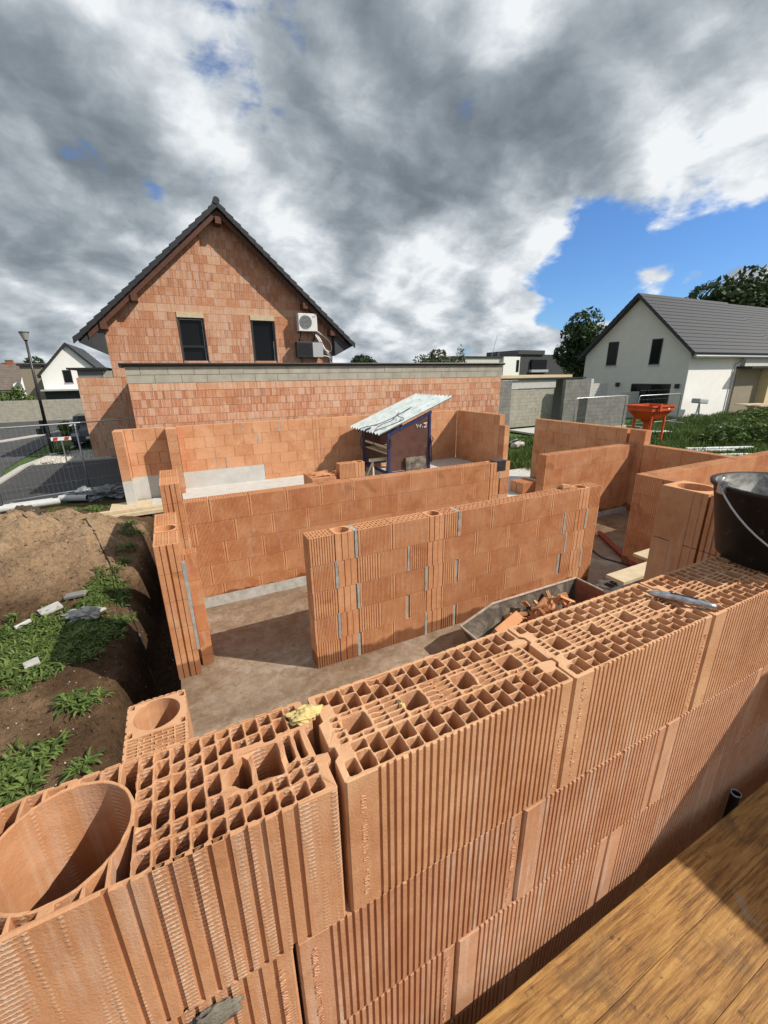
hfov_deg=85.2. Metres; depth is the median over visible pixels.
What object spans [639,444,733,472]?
brick wall
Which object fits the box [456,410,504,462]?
brick wall
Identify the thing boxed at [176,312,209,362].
window
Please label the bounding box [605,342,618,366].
window
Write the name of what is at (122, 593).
cord
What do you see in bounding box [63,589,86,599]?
paving slab
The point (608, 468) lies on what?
brick wall
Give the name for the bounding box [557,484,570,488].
brick piece
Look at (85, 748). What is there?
soil crumbs
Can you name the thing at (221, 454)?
brick wall
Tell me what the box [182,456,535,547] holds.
floor
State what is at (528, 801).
brick wall
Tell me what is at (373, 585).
brick wall
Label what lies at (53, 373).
house
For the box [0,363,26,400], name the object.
house
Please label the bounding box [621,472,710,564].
brick wall
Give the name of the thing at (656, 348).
window
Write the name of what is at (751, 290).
tree
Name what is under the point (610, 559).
cable
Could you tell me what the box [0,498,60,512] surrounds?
drain pipe
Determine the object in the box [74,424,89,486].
fence post
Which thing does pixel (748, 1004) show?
scaffold board
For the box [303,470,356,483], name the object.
brick pallet
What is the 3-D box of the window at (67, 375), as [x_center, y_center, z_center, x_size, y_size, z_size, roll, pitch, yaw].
[-29.836,-12.765,39.434,0.770,1.190,0.070,-10,20,-25]
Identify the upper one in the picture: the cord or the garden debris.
the garden debris
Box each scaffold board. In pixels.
[476,781,767,1023]
[595,855,767,1023]
[714,960,767,1023]
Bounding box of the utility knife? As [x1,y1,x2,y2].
[640,590,716,609]
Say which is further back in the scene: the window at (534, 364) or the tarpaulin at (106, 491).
the window at (534, 364)
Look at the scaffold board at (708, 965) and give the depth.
1.02 m
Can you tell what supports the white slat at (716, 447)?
on the grass at (694, 424)
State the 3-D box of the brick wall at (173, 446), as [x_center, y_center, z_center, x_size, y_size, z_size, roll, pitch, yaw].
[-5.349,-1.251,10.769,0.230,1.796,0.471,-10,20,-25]
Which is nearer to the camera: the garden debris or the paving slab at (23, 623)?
the paving slab at (23, 623)
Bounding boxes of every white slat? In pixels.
[685,447,747,448]
[695,449,734,450]
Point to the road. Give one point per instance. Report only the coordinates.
(23, 446)
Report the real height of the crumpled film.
0.192 m
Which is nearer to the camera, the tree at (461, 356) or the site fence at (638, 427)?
the site fence at (638, 427)
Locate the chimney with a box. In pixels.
[3,359,13,364]
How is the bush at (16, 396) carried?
on the ground at (148, 622)
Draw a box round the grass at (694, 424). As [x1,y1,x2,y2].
[507,411,767,471]
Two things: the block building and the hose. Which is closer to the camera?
the hose
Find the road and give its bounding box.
[0,419,71,487]
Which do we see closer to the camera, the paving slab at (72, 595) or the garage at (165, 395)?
the paving slab at (72, 595)
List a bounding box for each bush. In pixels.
[0,391,9,400]
[6,385,36,400]
[53,444,70,453]
[57,420,79,445]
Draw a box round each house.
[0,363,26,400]
[16,364,45,399]
[37,343,113,388]
[66,196,354,457]
[421,335,572,388]
[577,293,767,417]
[726,358,767,412]
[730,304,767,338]
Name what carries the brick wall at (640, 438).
on the floor at (217, 700)
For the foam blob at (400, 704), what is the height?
0.027 m
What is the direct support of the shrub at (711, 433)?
on the ground at (148, 622)
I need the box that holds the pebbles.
[0,518,171,785]
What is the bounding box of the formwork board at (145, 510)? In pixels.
[89,503,163,517]
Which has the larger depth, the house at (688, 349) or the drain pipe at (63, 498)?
the house at (688, 349)
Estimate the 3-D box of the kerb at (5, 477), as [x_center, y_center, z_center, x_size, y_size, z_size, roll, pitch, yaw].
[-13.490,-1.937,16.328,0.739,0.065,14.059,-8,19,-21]
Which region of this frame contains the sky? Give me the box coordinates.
[0,0,767,367]
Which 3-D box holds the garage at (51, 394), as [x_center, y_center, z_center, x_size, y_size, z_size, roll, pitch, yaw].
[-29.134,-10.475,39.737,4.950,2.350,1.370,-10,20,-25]
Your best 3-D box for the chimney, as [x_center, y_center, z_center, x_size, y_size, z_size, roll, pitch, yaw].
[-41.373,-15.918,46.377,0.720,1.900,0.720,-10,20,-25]
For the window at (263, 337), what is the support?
in the brick house at (224, 280)
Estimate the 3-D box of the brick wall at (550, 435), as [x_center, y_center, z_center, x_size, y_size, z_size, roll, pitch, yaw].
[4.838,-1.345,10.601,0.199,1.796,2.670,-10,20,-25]
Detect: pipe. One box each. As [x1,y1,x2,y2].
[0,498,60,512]
[3,498,52,505]
[58,494,89,501]
[597,530,635,566]
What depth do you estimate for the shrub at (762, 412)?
15.68 m
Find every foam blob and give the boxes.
[284,704,322,726]
[397,699,405,708]
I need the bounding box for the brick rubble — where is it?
[491,590,575,633]
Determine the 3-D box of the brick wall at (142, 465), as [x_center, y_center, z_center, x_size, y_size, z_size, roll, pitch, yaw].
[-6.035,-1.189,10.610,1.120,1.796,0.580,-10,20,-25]
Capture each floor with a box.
[181,510,641,736]
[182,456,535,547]
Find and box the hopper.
[626,403,676,441]
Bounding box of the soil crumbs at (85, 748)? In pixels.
[0,509,175,789]
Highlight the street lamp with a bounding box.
[18,331,53,452]
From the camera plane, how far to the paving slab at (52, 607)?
5.57 m
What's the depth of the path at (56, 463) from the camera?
16.11 m
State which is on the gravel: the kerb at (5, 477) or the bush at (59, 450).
the bush at (59, 450)
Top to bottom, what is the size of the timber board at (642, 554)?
0.040 m
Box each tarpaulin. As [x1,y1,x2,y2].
[61,486,93,501]
[81,484,124,501]
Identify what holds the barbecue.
on the ground at (148, 622)
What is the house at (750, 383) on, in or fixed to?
on the ground at (148, 622)
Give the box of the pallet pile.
[734,403,767,410]
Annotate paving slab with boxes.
[14,619,31,628]
[23,656,40,669]
[37,601,62,616]
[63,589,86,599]
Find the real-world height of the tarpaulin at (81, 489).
0.450 m
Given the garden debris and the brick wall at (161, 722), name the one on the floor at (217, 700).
the brick wall at (161, 722)
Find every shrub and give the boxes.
[691,422,751,443]
[726,415,767,446]
[733,407,767,432]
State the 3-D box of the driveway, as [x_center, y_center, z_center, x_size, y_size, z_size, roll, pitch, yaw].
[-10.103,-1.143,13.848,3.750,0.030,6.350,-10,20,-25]
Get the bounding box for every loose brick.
[336,460,364,478]
[510,478,535,493]
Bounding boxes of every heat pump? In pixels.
[295,341,322,362]
[296,313,317,341]
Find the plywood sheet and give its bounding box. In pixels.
[110,497,160,510]
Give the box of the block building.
[499,374,593,427]
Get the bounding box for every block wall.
[0,399,83,422]
[592,383,638,417]
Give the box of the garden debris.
[511,441,524,448]
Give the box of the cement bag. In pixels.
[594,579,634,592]
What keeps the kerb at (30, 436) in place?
on the road
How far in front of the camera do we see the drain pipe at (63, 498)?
11.01 m
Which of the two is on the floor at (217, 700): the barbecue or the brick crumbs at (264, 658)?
the brick crumbs at (264, 658)
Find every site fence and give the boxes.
[0,418,134,505]
[573,395,626,426]
[626,389,683,428]
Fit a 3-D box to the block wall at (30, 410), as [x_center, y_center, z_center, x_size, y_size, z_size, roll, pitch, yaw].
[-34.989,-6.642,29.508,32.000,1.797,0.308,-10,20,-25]
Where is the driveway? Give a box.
[0,459,122,503]
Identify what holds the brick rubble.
in the mortar trough
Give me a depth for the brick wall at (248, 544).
5.98 m
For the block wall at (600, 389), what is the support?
on the ground at (148, 622)
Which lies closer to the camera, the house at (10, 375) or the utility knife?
the utility knife
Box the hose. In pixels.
[312,331,332,362]
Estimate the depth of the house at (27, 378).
40.27 m
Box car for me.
[70,413,89,445]
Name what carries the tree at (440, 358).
on the ground at (148, 622)
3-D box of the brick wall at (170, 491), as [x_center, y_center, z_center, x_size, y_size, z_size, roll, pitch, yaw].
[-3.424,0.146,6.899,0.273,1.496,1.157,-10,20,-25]
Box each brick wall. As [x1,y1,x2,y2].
[0,555,767,1023]
[112,427,171,504]
[122,689,193,762]
[153,512,214,679]
[159,469,189,560]
[165,427,185,498]
[176,410,456,488]
[183,462,490,607]
[303,482,601,668]
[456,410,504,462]
[484,458,509,499]
[498,425,509,459]
[530,418,633,478]
[535,443,635,516]
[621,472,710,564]
[625,429,651,510]
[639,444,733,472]
[643,480,720,581]
[645,451,767,485]
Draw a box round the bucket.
[710,472,767,572]
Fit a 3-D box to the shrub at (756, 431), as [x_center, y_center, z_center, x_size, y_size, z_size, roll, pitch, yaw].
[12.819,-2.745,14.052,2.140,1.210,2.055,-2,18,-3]
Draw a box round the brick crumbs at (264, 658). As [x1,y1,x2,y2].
[210,592,364,712]
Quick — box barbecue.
[691,398,708,416]
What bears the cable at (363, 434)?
on the shed
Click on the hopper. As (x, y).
(648, 415)
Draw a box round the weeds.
[0,503,149,807]
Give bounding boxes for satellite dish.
[13,382,22,391]
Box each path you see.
[30,450,116,465]
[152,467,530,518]
[510,427,534,434]
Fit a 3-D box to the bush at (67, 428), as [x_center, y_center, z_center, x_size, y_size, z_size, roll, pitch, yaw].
[-14.987,-3.758,19.990,0.771,1.303,0.935,6,19,19]
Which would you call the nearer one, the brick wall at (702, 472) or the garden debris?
the brick wall at (702, 472)
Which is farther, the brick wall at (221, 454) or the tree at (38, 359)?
the tree at (38, 359)
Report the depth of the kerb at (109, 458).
16.60 m
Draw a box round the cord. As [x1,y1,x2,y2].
[22,514,154,681]
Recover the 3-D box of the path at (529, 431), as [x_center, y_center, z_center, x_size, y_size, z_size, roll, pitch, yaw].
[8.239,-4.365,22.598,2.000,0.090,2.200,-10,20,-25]
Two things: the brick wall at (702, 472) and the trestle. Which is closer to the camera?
the brick wall at (702, 472)
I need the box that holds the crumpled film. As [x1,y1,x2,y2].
[59,605,106,622]
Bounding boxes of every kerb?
[0,424,71,442]
[0,442,85,483]
[68,457,116,462]
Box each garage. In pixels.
[40,389,80,399]
[118,363,505,486]
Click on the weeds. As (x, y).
(78, 634)
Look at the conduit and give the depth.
1.48 m
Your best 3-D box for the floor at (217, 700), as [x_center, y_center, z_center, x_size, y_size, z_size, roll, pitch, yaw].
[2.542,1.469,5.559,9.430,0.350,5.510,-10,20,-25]
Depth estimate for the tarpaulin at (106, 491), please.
11.36 m
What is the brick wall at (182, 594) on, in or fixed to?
on the floor at (217, 700)
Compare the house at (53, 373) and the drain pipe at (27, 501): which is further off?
the house at (53, 373)
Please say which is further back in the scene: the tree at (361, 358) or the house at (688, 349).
the tree at (361, 358)
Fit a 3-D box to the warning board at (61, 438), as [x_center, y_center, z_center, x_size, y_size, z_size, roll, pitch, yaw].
[-12.077,-2.303,15.783,0.620,1.060,0.053,-10,20,-25]
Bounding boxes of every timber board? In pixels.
[606,562,646,585]
[633,548,649,560]
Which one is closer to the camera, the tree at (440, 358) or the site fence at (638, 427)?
the site fence at (638, 427)
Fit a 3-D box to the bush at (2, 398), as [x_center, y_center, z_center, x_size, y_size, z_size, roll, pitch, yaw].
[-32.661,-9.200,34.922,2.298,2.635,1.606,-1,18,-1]
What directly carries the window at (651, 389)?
in the house at (688, 349)
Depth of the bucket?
1.28 m
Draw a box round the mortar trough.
[459,577,608,640]
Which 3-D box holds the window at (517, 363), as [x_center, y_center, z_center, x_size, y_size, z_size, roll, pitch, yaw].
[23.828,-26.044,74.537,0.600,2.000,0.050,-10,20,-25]
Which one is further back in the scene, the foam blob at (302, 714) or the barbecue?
the barbecue
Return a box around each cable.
[357,407,432,461]
[592,549,629,566]
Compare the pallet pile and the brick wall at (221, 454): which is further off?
the pallet pile
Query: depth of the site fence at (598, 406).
18.18 m
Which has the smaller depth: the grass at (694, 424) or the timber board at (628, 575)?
the timber board at (628, 575)
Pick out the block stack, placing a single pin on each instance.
(609, 403)
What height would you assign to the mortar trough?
0.482 m
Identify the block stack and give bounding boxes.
[576,395,628,426]
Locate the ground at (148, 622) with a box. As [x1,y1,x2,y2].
[0,414,766,806]
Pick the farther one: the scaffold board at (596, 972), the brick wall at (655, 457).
the brick wall at (655, 457)
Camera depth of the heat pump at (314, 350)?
19.26 m
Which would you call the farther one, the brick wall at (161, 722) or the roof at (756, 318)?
the roof at (756, 318)
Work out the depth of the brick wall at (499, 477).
7.49 m
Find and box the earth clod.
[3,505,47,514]
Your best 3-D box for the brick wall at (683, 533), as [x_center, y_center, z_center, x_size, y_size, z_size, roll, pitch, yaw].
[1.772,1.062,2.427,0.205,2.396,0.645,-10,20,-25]
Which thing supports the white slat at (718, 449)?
on the grass at (694, 424)
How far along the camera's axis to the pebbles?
4.80 m
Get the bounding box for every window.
[62,370,73,382]
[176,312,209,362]
[250,315,277,362]
[516,360,518,371]
[530,360,546,368]
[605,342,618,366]
[630,384,670,403]
[647,338,663,365]
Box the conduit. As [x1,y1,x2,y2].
[722,789,741,817]
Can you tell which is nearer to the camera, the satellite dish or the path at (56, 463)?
the path at (56, 463)
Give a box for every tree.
[23,355,44,362]
[350,354,376,362]
[413,349,466,362]
[455,344,466,361]
[552,306,606,376]
[684,264,767,307]
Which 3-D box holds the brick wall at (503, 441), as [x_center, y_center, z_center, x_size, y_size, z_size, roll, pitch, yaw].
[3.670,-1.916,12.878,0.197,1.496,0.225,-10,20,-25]
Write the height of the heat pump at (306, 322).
1.170 m
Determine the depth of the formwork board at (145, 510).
9.76 m
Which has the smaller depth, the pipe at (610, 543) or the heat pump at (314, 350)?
the pipe at (610, 543)
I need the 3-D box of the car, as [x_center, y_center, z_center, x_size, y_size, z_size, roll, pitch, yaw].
[-14.764,-4.341,21.538,1.800,1.415,4.235,-10,20,-25]
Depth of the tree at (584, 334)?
39.57 m
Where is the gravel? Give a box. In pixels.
[34,450,111,464]
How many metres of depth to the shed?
11.71 m
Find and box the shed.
[350,393,454,473]
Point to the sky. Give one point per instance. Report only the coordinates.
(446, 175)
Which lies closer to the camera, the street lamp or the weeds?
the weeds
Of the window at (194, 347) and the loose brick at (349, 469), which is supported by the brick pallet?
the loose brick at (349, 469)
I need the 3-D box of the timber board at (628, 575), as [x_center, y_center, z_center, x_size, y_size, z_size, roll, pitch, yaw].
[3.007,0.592,4.601,1.420,0.040,0.200,-10,20,-25]
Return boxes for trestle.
[366,457,386,475]
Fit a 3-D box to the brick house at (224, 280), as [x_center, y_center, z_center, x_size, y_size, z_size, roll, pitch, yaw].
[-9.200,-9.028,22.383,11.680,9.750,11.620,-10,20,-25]
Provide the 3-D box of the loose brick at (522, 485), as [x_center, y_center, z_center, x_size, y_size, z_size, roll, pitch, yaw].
[3.507,-0.648,10.476,0.490,0.286,0.455,-10,20,-25]
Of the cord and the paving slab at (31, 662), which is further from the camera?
the cord
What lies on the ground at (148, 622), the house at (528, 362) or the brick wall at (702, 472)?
the house at (528, 362)
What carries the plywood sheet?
on the ground at (148, 622)
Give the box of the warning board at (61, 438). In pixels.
[51,436,70,463]
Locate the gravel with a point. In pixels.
(59, 458)
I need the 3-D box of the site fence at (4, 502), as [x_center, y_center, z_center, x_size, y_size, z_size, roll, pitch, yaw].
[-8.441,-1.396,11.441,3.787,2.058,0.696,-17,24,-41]

